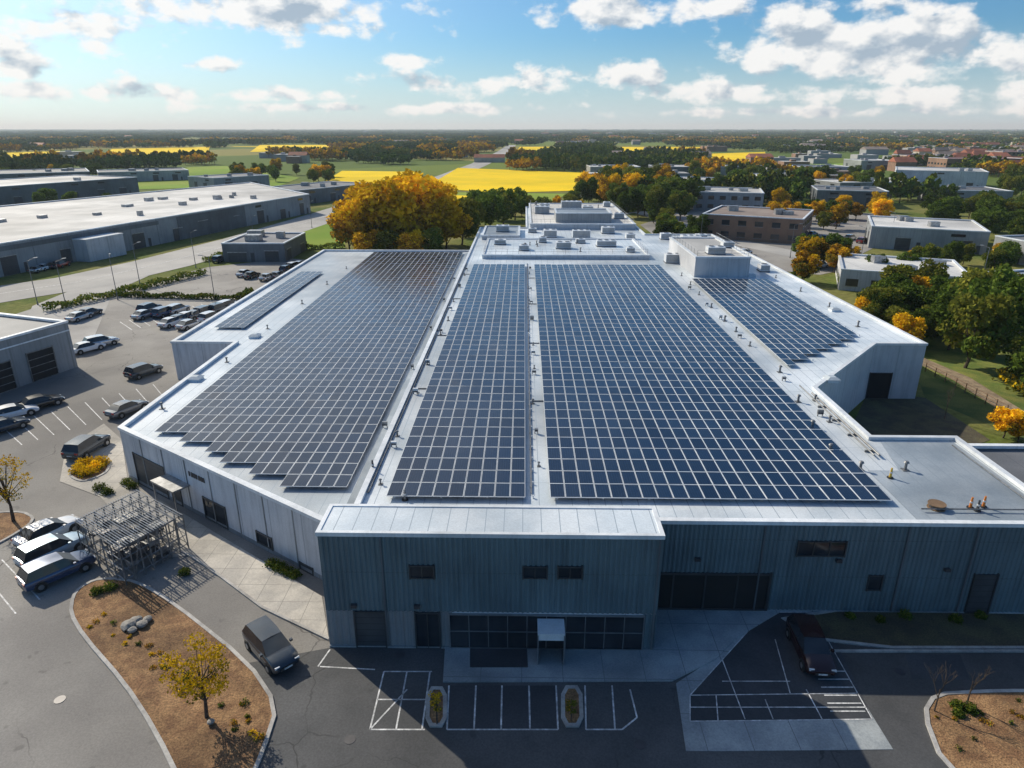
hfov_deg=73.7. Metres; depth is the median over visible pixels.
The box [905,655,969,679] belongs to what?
asphalt patch
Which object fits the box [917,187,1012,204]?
walls
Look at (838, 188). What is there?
rooftop units
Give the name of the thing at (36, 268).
sedan car
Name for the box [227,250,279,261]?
doors and windows
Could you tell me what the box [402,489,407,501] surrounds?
vent pipe
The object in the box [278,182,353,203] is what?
walls
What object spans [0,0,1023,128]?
sky
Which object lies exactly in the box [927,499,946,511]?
cable reel
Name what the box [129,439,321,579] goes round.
wall panel joints
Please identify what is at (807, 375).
hall roof
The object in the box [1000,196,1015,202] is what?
deciduous tree
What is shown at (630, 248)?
hvac unit
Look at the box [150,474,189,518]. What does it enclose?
door canopy
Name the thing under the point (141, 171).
parapet coping
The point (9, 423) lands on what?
sedan car
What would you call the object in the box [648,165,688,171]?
walls
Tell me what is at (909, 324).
yellow autumn tree
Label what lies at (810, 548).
window
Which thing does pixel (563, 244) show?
hvac unit
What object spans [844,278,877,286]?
windows
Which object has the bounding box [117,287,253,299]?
hedge
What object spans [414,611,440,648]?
entrance door
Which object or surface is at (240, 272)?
sedan car
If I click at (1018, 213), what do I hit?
deciduous tree
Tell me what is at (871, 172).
deciduous tree
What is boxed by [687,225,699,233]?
deciduous tree
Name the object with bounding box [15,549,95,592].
suv car
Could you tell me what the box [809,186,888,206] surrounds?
walls
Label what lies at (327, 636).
kerb
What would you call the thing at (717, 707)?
parking pad markings
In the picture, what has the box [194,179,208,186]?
doors and windows
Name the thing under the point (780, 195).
yellow autumn tree
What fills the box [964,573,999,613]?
door
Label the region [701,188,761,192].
roof
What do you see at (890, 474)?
safety bollard
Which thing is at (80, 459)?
yellow shrub
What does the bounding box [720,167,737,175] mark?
walls
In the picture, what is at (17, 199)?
doors and windows
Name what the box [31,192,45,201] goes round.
deciduous tree
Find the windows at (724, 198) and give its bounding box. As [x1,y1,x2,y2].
[696,195,760,207]
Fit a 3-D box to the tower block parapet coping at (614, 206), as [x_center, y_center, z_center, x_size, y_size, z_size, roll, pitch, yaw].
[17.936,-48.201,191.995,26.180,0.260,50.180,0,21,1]
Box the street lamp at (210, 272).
[198,255,214,299]
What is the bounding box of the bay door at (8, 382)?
[0,360,17,393]
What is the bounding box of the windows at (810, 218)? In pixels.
[803,215,812,234]
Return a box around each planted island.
[0,511,33,542]
[69,577,275,767]
[924,689,1023,767]
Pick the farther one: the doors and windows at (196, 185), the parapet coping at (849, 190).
the doors and windows at (196, 185)
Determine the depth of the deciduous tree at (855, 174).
336.83 m
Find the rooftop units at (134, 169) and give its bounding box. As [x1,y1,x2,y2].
[128,168,158,170]
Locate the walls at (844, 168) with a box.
[813,165,848,169]
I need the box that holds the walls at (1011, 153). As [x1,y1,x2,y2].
[985,151,1023,155]
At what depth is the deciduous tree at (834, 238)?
155.51 m
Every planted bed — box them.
[69,461,110,481]
[781,611,1023,648]
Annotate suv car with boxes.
[11,531,89,567]
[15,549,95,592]
[53,259,70,267]
[61,434,110,459]
[82,334,119,344]
[123,362,162,379]
[135,302,161,310]
[150,306,168,318]
[166,303,189,313]
[193,305,209,312]
[197,311,217,320]
[209,302,229,311]
[211,255,223,262]
[217,299,235,304]
[242,615,299,674]
[279,264,294,271]
[286,261,299,265]
[786,614,836,675]
[817,260,827,268]
[844,234,856,239]
[856,237,866,243]
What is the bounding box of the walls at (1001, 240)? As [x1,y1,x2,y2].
[992,236,1023,264]
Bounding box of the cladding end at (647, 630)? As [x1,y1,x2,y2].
[643,614,655,648]
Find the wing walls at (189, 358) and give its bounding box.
[119,251,468,574]
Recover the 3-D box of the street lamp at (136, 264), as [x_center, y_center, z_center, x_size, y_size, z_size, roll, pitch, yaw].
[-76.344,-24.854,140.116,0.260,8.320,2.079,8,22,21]
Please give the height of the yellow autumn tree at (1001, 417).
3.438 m
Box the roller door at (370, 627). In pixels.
[353,610,387,647]
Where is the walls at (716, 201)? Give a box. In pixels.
[693,187,763,209]
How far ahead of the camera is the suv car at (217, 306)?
117.83 m
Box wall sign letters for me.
[188,471,204,482]
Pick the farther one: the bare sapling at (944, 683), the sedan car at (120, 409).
the sedan car at (120, 409)
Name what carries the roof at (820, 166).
on the walls at (844, 168)
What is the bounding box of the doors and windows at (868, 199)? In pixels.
[828,193,871,206]
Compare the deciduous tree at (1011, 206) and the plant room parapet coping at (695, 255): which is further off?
the deciduous tree at (1011, 206)
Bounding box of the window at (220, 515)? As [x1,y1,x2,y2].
[202,496,228,529]
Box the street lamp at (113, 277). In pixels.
[109,253,118,299]
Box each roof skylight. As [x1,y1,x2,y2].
[187,375,203,381]
[248,333,260,338]
[823,375,839,382]
[828,307,840,311]
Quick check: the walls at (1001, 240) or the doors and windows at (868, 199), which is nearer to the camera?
the walls at (1001, 240)
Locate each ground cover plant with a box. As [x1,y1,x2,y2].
[239,697,248,705]
[247,730,256,736]
[251,732,261,740]
[978,716,986,723]
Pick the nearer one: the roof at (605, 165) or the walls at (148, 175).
the walls at (148, 175)
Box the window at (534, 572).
[522,565,547,579]
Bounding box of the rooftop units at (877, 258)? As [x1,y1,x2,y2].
[870,255,946,269]
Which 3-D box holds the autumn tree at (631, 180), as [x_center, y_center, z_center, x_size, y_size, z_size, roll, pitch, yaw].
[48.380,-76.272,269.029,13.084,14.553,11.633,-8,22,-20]
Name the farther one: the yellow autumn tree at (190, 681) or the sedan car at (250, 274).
the sedan car at (250, 274)
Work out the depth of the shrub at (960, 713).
37.08 m
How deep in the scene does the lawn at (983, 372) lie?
86.45 m
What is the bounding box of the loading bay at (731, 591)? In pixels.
[657,572,772,610]
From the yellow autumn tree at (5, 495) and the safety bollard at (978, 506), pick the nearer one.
the safety bollard at (978, 506)
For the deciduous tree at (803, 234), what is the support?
on the ground at (228, 155)
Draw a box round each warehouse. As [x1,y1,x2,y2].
[0,168,89,178]
[0,175,139,205]
[0,182,310,276]
[895,166,988,185]
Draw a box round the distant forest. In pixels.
[0,129,1023,203]
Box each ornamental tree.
[428,691,442,723]
[565,699,576,720]
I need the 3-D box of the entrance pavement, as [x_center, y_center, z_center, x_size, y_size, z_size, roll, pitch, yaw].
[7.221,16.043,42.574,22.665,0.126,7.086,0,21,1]
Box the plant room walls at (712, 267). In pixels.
[668,239,750,276]
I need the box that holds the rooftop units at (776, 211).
[727,205,793,214]
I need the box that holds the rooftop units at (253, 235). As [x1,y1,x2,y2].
[244,230,285,241]
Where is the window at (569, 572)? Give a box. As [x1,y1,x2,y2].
[557,565,582,579]
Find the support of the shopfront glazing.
attached to the entrance block walls at (539, 613)
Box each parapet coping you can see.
[0,313,67,340]
[97,168,187,172]
[117,249,468,522]
[187,173,265,177]
[221,232,305,243]
[273,181,359,190]
[315,504,664,539]
[354,206,1023,527]
[481,226,519,235]
[482,238,649,255]
[529,203,635,224]
[554,208,611,213]
[669,237,750,257]
[699,186,764,193]
[702,205,813,219]
[811,185,888,191]
[814,179,900,182]
[838,253,966,277]
[847,159,888,160]
[868,215,990,232]
[892,154,949,155]
[929,157,1021,158]
[943,186,1013,191]
[968,443,1023,448]
[995,235,1023,241]
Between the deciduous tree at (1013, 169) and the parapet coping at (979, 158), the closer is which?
the deciduous tree at (1013, 169)
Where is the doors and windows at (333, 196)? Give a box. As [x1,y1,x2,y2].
[309,188,339,203]
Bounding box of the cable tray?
[367,263,542,493]
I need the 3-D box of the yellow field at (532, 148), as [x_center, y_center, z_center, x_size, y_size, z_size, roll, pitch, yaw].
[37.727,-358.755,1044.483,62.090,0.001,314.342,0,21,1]
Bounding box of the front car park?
[249,643,1023,767]
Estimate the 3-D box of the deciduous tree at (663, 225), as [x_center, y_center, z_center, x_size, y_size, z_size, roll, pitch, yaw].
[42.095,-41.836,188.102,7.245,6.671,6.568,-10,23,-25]
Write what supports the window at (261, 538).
attached to the wing walls at (189, 358)
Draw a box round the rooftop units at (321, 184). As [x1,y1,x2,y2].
[301,181,336,186]
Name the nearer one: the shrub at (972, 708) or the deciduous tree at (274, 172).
the shrub at (972, 708)
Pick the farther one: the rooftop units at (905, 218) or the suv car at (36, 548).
the rooftop units at (905, 218)
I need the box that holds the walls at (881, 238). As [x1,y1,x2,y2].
[865,216,989,254]
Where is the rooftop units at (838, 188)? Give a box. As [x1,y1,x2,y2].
[825,186,869,189]
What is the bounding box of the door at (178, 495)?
[172,490,182,506]
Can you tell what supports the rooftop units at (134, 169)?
on the roof at (138, 170)
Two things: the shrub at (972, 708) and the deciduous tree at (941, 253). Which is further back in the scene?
the deciduous tree at (941, 253)
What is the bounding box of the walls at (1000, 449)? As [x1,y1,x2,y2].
[977,449,1023,449]
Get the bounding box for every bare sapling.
[925,662,957,710]
[940,387,955,418]
[966,665,995,703]
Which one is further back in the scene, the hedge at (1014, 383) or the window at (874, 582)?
the hedge at (1014, 383)
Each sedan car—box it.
[0,403,38,417]
[0,416,30,431]
[10,514,82,546]
[17,394,64,406]
[27,265,46,272]
[38,263,52,270]
[47,262,55,268]
[64,311,92,321]
[73,341,105,354]
[79,307,102,317]
[103,399,148,418]
[130,309,150,320]
[156,317,182,328]
[170,314,188,318]
[174,319,202,330]
[178,311,190,315]
[188,309,204,319]
[235,269,251,276]
[242,271,260,279]
[258,273,274,281]
[271,271,284,277]
[807,231,817,235]
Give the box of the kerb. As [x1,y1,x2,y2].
[45,276,1023,652]
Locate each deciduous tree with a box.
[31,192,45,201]
[37,187,57,200]
[52,163,60,168]
[60,164,69,167]
[61,191,76,199]
[85,164,102,174]
[228,167,242,173]
[229,162,245,168]
[250,162,264,172]
[266,165,276,174]
[269,167,279,180]
[292,163,300,173]
[306,169,318,180]
[321,168,334,180]
[328,164,334,174]
[329,207,351,249]
[372,229,406,249]
[412,227,443,249]
[457,198,480,244]
[458,196,486,223]
[466,189,488,199]
[475,191,510,225]
[483,187,505,193]
[486,188,525,224]
[505,186,528,219]
[524,197,535,212]
[537,196,551,202]
[563,191,581,199]
[563,193,578,200]
[567,190,581,196]
[573,176,600,202]
[598,165,621,173]
[602,169,623,181]
[605,182,630,203]
[614,191,637,213]
[622,165,642,176]
[628,186,649,216]
[632,173,656,185]
[637,184,653,215]
[638,167,653,176]
[643,184,668,221]
[647,163,661,173]
[647,181,670,207]
[648,209,661,222]
[652,220,674,233]
[653,175,681,188]
[655,213,676,226]
[658,208,675,218]
[666,189,697,220]
[667,218,685,233]
[669,187,680,203]
[670,179,698,198]
[674,178,700,197]
[680,228,698,233]
[686,214,710,233]
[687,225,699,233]
[689,160,701,174]
[692,168,706,176]
[743,165,756,172]
[756,166,764,172]
[760,169,770,173]
[791,232,818,257]
[791,260,820,279]
[792,167,806,173]
[800,165,814,173]
[801,204,812,208]
[803,199,813,204]
[805,178,815,189]
[814,165,831,178]
[815,211,833,229]
[823,232,852,260]
[825,200,837,211]
[830,168,836,174]
[835,199,853,211]
[847,165,862,173]
[850,171,862,179]
[854,175,872,181]
[856,286,901,320]
[861,302,881,318]
[863,168,874,176]
[864,253,889,262]
[869,263,920,287]
[875,282,911,311]
[877,273,909,285]
[880,299,903,321]
[881,304,911,325]
[883,273,914,288]
[896,251,921,260]
[898,283,933,316]
[901,303,910,311]
[902,264,931,281]
[904,291,921,311]
[909,308,946,338]
[910,245,923,256]
[919,193,944,209]
[919,258,949,277]
[920,243,942,258]
[922,302,939,336]
[924,201,958,218]
[929,275,961,303]
[930,292,969,349]
[934,196,965,218]
[935,183,959,198]
[935,292,1021,367]
[939,247,954,258]
[939,279,968,300]
[942,241,965,262]
[951,267,1023,338]
[954,267,995,296]
[960,243,976,264]
[961,194,978,218]
[968,262,1023,304]
[970,210,1010,233]
[971,205,1007,221]
[975,192,1002,211]
[975,197,1002,227]
[976,190,998,196]
[980,195,1006,207]
[981,249,1006,269]
[992,244,1021,265]
[995,240,1022,256]
[996,173,1010,188]
[998,334,1023,375]
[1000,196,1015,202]
[1001,175,1022,195]
[1004,163,1023,175]
[1005,201,1023,214]
[1005,208,1023,229]
[1007,217,1023,234]
[1009,345,1023,383]
[1015,194,1023,201]
[1020,175,1023,194]
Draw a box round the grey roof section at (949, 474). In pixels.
[868,442,1023,520]
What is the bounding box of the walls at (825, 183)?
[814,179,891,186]
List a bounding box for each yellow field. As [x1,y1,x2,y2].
[7,151,59,156]
[110,147,209,154]
[250,145,328,151]
[326,171,413,182]
[438,168,580,191]
[519,147,548,150]
[622,147,699,151]
[712,152,764,160]
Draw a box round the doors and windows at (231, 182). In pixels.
[225,179,260,183]
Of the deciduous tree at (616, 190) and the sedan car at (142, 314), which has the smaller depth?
the sedan car at (142, 314)
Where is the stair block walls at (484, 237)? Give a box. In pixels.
[482,236,519,239]
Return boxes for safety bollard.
[887,468,893,478]
[966,497,973,507]
[973,500,980,512]
[980,496,986,508]
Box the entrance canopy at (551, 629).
[537,618,564,664]
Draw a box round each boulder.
[120,619,136,631]
[127,626,136,633]
[130,615,142,621]
[136,619,147,627]
[143,615,151,621]
[207,718,214,724]
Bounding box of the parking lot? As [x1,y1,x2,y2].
[0,258,330,767]
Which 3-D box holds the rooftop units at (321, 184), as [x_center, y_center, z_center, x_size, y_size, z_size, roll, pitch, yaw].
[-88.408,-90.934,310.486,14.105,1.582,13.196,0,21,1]
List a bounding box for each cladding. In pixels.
[317,536,662,613]
[326,610,451,645]
[653,540,663,647]
[661,524,1023,612]
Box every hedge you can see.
[39,268,207,310]
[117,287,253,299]
[202,242,345,261]
[991,367,1023,396]
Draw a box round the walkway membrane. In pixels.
[347,253,467,503]
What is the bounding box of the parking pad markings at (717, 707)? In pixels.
[690,612,871,721]
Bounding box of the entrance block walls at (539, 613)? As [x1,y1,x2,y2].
[330,610,642,614]
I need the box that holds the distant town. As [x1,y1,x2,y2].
[15,129,1023,197]
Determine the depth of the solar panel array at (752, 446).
60.28 m
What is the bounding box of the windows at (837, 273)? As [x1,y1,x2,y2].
[835,265,839,284]
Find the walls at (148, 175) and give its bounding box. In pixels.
[97,168,188,180]
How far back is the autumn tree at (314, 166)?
411.21 m
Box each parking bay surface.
[448,686,556,728]
[691,613,870,720]
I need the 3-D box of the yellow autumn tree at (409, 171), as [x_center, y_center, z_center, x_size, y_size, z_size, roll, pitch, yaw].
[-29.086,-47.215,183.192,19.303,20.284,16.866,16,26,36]
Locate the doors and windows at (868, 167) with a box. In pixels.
[866,162,887,169]
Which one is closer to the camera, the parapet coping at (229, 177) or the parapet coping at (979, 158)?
the parapet coping at (229, 177)
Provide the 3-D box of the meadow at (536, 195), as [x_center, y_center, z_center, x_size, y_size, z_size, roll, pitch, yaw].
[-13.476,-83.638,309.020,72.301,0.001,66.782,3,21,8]
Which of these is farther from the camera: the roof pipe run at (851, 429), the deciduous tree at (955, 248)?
the deciduous tree at (955, 248)
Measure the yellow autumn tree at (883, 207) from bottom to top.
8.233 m
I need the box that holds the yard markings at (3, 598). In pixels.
[0,300,219,613]
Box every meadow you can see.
[138,166,297,188]
[457,192,563,200]
[810,163,863,171]
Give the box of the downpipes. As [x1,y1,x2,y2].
[379,526,980,649]
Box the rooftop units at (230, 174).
[204,173,252,176]
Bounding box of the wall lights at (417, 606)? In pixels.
[350,557,950,608]
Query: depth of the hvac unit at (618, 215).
179.50 m
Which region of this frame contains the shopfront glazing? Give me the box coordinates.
[449,613,644,649]
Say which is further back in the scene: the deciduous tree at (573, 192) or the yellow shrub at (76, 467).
the deciduous tree at (573, 192)
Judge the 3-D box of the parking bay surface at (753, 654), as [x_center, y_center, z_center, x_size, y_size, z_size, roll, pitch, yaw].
[14.877,16.642,40.993,10.383,0.001,9.034,0,21,1]
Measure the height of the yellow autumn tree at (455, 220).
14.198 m
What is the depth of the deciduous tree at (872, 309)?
101.85 m
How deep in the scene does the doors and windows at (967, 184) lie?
358.89 m
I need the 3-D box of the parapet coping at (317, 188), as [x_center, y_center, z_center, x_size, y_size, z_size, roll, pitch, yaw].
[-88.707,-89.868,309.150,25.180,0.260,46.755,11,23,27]
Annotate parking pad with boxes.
[676,634,892,751]
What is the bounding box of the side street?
[625,211,835,266]
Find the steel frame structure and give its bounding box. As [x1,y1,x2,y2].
[74,490,188,584]
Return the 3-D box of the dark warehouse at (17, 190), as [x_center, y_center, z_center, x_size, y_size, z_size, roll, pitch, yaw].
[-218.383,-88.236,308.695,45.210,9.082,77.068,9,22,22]
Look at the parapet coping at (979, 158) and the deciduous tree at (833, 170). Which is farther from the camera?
the parapet coping at (979, 158)
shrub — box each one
[68,461,86,474]
[72,456,90,468]
[77,465,98,477]
[81,455,95,465]
[86,459,104,472]
[89,585,105,596]
[91,482,107,491]
[92,455,111,466]
[100,485,115,496]
[100,580,118,593]
[119,477,132,485]
[125,480,138,490]
[177,566,190,576]
[262,557,279,567]
[270,558,286,572]
[279,564,295,576]
[287,568,302,579]
[844,611,856,619]
[875,614,885,623]
[897,609,914,620]
[947,697,965,710]
[948,613,962,624]
[951,707,966,718]
[963,701,981,715]
[974,609,988,619]
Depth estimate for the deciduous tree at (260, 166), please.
431.35 m
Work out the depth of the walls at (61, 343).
86.02 m
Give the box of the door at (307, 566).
[299,561,313,575]
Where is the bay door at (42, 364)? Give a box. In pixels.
[25,345,59,382]
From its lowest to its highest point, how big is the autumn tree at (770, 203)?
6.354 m
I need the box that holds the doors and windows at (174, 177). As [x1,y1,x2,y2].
[128,172,182,180]
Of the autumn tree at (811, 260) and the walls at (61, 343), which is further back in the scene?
the autumn tree at (811, 260)
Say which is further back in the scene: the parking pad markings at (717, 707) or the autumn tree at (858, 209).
the autumn tree at (858, 209)
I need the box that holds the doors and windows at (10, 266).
[0,198,308,275]
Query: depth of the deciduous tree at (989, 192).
255.11 m
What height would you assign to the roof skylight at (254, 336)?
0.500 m
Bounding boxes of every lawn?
[304,224,344,248]
[919,334,1023,439]
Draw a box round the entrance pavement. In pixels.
[443,610,780,682]
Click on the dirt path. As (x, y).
(967, 379)
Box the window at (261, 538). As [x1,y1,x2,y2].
[255,530,273,550]
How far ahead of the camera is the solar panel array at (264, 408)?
71.97 m
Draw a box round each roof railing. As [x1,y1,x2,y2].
[484,235,647,254]
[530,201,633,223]
[672,233,748,255]
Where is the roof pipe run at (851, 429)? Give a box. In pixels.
[799,385,1023,509]
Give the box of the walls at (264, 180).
[188,174,269,186]
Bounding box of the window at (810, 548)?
[795,540,847,557]
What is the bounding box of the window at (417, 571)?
[408,564,434,579]
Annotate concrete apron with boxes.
[17,300,109,344]
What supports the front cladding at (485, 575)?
attached to the entrance block walls at (539, 613)
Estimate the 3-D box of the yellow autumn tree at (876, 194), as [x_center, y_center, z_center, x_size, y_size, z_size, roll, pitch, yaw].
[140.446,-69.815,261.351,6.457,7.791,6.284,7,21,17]
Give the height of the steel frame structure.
3.111 m
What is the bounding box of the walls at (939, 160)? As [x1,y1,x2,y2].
[927,157,1020,167]
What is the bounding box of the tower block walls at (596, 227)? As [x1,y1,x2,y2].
[530,225,635,229]
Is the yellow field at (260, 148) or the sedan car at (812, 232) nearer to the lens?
the sedan car at (812, 232)
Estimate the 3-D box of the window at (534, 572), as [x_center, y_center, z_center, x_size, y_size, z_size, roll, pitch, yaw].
[1.348,11.021,40.021,1.487,0.928,0.210,0,21,1]
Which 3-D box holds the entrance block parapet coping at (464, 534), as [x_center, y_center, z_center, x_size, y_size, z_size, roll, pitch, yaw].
[-1.265,8.158,40.686,20.100,0.260,3.230,0,21,1]
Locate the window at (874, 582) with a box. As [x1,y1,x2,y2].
[865,574,884,591]
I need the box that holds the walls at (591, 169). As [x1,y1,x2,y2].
[586,165,638,171]
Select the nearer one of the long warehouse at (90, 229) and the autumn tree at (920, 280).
the autumn tree at (920, 280)
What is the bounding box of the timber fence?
[925,363,1013,408]
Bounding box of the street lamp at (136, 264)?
[132,242,140,283]
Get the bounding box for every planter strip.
[425,686,446,727]
[561,685,583,727]
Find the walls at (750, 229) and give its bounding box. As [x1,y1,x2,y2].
[702,206,812,243]
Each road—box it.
[0,145,515,302]
[28,276,146,322]
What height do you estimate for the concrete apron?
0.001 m
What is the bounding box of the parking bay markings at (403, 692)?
[318,649,637,729]
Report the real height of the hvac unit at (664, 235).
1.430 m
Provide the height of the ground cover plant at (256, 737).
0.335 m
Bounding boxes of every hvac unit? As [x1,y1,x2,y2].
[494,238,505,244]
[496,224,509,231]
[519,244,528,250]
[528,227,536,232]
[535,205,549,213]
[539,236,546,242]
[543,229,556,237]
[556,241,570,248]
[561,200,581,207]
[572,229,590,237]
[575,238,585,243]
[582,205,592,207]
[596,239,616,246]
[601,226,614,233]
[603,201,609,206]
[613,212,623,218]
[625,232,634,238]
[625,246,634,251]
[659,232,671,239]
[664,253,678,262]
[680,234,701,236]
[705,245,725,254]
[720,240,734,247]
[756,263,770,271]
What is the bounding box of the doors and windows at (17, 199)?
[12,182,130,203]
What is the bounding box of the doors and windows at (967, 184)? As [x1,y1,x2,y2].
[937,173,978,185]
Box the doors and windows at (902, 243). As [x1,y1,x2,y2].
[894,234,980,253]
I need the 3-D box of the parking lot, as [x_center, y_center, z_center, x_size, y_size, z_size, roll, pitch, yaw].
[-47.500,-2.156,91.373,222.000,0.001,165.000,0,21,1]
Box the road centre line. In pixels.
[0,164,478,293]
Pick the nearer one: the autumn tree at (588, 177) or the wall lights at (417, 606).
the wall lights at (417, 606)
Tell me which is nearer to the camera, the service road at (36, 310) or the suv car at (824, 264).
the service road at (36, 310)
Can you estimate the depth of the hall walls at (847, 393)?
78.98 m
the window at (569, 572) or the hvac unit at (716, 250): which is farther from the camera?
the hvac unit at (716, 250)
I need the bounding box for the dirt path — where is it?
[922,358,1019,408]
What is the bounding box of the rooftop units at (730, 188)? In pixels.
[703,186,747,191]
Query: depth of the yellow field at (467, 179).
427.94 m
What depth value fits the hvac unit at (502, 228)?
159.42 m
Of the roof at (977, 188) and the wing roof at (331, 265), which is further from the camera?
the roof at (977, 188)
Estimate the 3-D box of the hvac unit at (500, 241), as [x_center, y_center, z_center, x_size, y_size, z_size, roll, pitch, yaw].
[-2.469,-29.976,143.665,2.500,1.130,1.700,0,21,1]
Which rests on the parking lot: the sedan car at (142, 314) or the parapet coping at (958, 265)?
the sedan car at (142, 314)
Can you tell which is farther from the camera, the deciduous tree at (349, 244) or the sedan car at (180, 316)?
the deciduous tree at (349, 244)
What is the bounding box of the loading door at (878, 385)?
[865,372,892,398]
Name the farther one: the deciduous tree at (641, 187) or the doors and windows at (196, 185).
the doors and windows at (196, 185)
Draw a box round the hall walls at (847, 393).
[761,261,1018,487]
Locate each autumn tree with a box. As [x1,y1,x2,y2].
[0,454,32,521]
[158,631,229,717]
[234,164,244,172]
[249,167,261,173]
[269,158,282,170]
[310,164,324,180]
[317,165,333,179]
[325,198,383,242]
[342,179,372,200]
[345,188,394,236]
[350,229,380,249]
[352,176,433,234]
[382,173,453,247]
[393,229,425,249]
[397,168,422,191]
[416,182,461,238]
[425,196,473,249]
[552,195,560,202]
[574,171,599,184]
[580,174,599,200]
[596,173,620,200]
[615,162,629,169]
[619,172,652,186]
[655,169,672,178]
[661,163,675,174]
[704,167,715,176]
[766,201,780,207]
[770,203,786,209]
[771,187,791,203]
[782,199,801,208]
[790,250,822,279]
[796,236,830,261]
[811,200,825,220]
[813,170,826,178]
[824,243,852,272]
[826,201,849,228]
[835,194,853,205]
[839,173,853,180]
[844,244,861,253]
[849,202,866,219]
[854,295,883,317]
[866,195,886,215]
[871,191,888,200]
[872,198,895,215]
[874,165,885,172]
[892,312,927,339]
[911,275,935,291]
[986,406,1023,437]
[1006,411,1023,441]
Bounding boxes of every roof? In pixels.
[0,316,52,337]
[98,168,184,171]
[128,251,467,515]
[195,174,253,177]
[228,234,298,242]
[278,182,360,189]
[321,507,659,532]
[362,207,1023,519]
[484,227,517,234]
[485,239,645,254]
[531,204,632,223]
[556,209,608,212]
[589,165,636,166]
[674,238,743,255]
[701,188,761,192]
[708,206,809,218]
[796,165,843,166]
[814,186,883,190]
[825,180,890,181]
[841,255,961,275]
[871,217,984,230]
[948,187,1003,190]
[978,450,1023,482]
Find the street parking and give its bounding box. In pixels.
[641,207,896,274]
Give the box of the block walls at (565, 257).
[482,256,649,258]
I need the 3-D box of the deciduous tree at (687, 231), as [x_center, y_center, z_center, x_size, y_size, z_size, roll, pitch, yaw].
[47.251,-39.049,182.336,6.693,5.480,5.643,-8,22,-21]
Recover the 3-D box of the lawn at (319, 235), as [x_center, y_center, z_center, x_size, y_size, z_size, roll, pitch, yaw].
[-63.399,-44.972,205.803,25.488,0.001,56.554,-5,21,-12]
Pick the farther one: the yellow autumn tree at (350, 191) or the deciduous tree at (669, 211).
the deciduous tree at (669, 211)
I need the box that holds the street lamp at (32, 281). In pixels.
[27,257,38,304]
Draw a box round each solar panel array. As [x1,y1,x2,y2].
[154,252,462,487]
[215,271,322,328]
[386,264,533,498]
[534,264,891,501]
[692,279,859,366]
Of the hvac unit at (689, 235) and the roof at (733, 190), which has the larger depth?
the roof at (733, 190)
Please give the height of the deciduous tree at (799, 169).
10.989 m
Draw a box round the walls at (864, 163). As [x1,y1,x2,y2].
[843,159,887,169]
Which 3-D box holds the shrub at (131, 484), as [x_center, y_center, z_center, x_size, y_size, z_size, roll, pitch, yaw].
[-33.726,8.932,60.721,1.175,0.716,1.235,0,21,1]
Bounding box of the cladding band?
[0,329,69,349]
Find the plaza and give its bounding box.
[60,424,327,635]
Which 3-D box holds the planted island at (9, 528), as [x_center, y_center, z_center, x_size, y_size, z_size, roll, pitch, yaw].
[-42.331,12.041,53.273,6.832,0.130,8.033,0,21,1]
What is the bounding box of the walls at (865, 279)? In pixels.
[835,255,962,291]
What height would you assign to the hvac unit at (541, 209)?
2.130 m
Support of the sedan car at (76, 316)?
on the parking lot
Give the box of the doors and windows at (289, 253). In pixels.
[287,241,307,259]
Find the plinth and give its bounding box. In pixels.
[330,609,1023,649]
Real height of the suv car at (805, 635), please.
1.656 m
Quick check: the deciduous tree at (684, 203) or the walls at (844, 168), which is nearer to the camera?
the deciduous tree at (684, 203)
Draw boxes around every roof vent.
[794,394,801,402]
[859,460,864,471]
[900,460,909,470]
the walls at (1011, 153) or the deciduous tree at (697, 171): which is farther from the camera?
the walls at (1011, 153)
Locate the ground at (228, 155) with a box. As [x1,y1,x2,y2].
[0,129,1023,443]
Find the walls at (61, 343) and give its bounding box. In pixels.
[0,316,77,386]
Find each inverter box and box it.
[382,421,387,427]
[817,409,823,415]
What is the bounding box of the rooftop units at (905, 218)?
[896,215,940,226]
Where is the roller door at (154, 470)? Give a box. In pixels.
[132,452,169,499]
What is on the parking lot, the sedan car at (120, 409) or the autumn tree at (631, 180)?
the sedan car at (120, 409)
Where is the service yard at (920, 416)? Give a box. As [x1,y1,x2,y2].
[855,397,989,442]
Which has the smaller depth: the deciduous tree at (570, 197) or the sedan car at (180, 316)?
the sedan car at (180, 316)
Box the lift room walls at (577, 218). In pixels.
[554,210,611,222]
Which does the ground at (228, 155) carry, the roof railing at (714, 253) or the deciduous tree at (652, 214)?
the deciduous tree at (652, 214)
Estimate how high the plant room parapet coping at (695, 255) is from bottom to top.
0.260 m
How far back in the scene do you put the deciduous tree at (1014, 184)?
303.10 m
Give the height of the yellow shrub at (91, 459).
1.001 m
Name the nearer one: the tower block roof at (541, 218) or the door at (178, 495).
the door at (178, 495)
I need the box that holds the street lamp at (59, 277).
[55,258,65,300]
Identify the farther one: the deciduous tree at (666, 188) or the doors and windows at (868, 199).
the doors and windows at (868, 199)
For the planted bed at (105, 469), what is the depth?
62.86 m
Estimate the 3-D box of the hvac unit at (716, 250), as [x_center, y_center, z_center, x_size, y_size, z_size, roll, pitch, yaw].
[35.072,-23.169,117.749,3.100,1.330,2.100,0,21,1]
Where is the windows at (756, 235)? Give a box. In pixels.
[706,219,797,240]
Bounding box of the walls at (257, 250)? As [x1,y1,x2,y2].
[221,233,306,261]

